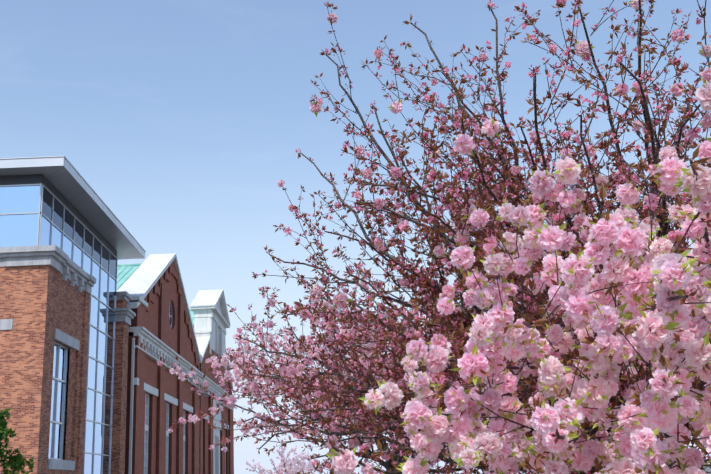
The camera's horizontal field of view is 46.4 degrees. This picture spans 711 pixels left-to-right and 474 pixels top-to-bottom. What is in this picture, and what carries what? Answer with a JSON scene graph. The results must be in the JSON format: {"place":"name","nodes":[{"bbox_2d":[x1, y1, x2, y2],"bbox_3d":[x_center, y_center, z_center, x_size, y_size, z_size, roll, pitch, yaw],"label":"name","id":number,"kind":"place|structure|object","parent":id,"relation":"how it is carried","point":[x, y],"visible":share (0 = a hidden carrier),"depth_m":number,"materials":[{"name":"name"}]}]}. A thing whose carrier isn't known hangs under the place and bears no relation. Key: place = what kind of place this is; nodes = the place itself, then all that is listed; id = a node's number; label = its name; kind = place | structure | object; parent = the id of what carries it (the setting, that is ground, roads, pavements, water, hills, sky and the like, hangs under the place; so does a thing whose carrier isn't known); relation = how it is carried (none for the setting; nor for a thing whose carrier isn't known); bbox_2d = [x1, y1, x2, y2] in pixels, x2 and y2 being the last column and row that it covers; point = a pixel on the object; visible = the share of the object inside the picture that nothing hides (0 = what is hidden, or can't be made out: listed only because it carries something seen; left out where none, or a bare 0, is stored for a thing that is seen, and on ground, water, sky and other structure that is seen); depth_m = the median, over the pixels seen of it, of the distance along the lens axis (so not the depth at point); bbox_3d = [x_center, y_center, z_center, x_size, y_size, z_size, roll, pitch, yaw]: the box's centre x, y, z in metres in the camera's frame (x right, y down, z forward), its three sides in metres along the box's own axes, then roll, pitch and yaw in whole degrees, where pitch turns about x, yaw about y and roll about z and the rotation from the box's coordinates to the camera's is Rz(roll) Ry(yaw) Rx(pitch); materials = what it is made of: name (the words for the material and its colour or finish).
{"place":"outdoors","nodes":[
{"label":"outdoors","id":0,"kind":"place"},
{"bbox_2d":[0,156,145,473],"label":"building","id":1,"kind":"structure","parent":0,"point":[68,240],"depth_m":36.44,"materials":[{"name":"brick"}]},
{"bbox_2d":[117,253,236,473],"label":"brick building","id":2,"kind":"structure","parent":0,"point":[168,326],"depth_m":59.28,"materials":[{"name":"red brick"}]},
{"bbox_2d":[0,0,710,473],"label":"sky","id":3,"kind":"structure","parent":0,"point":[185,118],"materials":[{"name":"blue"}]},
{"bbox_2d":[703,466,710,473],"bbox_3d":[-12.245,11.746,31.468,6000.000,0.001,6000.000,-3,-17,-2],"label":"ground","id":4,"kind":"structure","parent":0,"point":[707,469],"depth_m":310.44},
{"bbox_2d":[0,408,33,473],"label":"tree","id":5,"kind":"object","parent":4,"relation":"on","point":[16,462],"visible":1,"depth_m":14.43,"materials":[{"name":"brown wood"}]},
{"bbox_2d":[246,442,329,473],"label":"blossoming tree","id":6,"kind":"object","parent":4,"relation":"on","point":[284,466],"visible":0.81,"depth_m":47.14,"materials":[{"name":"pink plant"}]},
{"bbox_2d":[157,276,486,473],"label":"cherry tree","id":7,"kind":"object","parent":4,"relation":"on","point":[238,374],"visible":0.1,"depth_m":19.43,"materials":[{"name":"pink plant"}]},
{"bbox_2d":[208,0,710,473],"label":"cherry tree","id":8,"kind":"object","parent":4,"relation":"on","point":[594,357],"visible":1,"depth_m":4.97,"materials":[{"name":"pink plant"}]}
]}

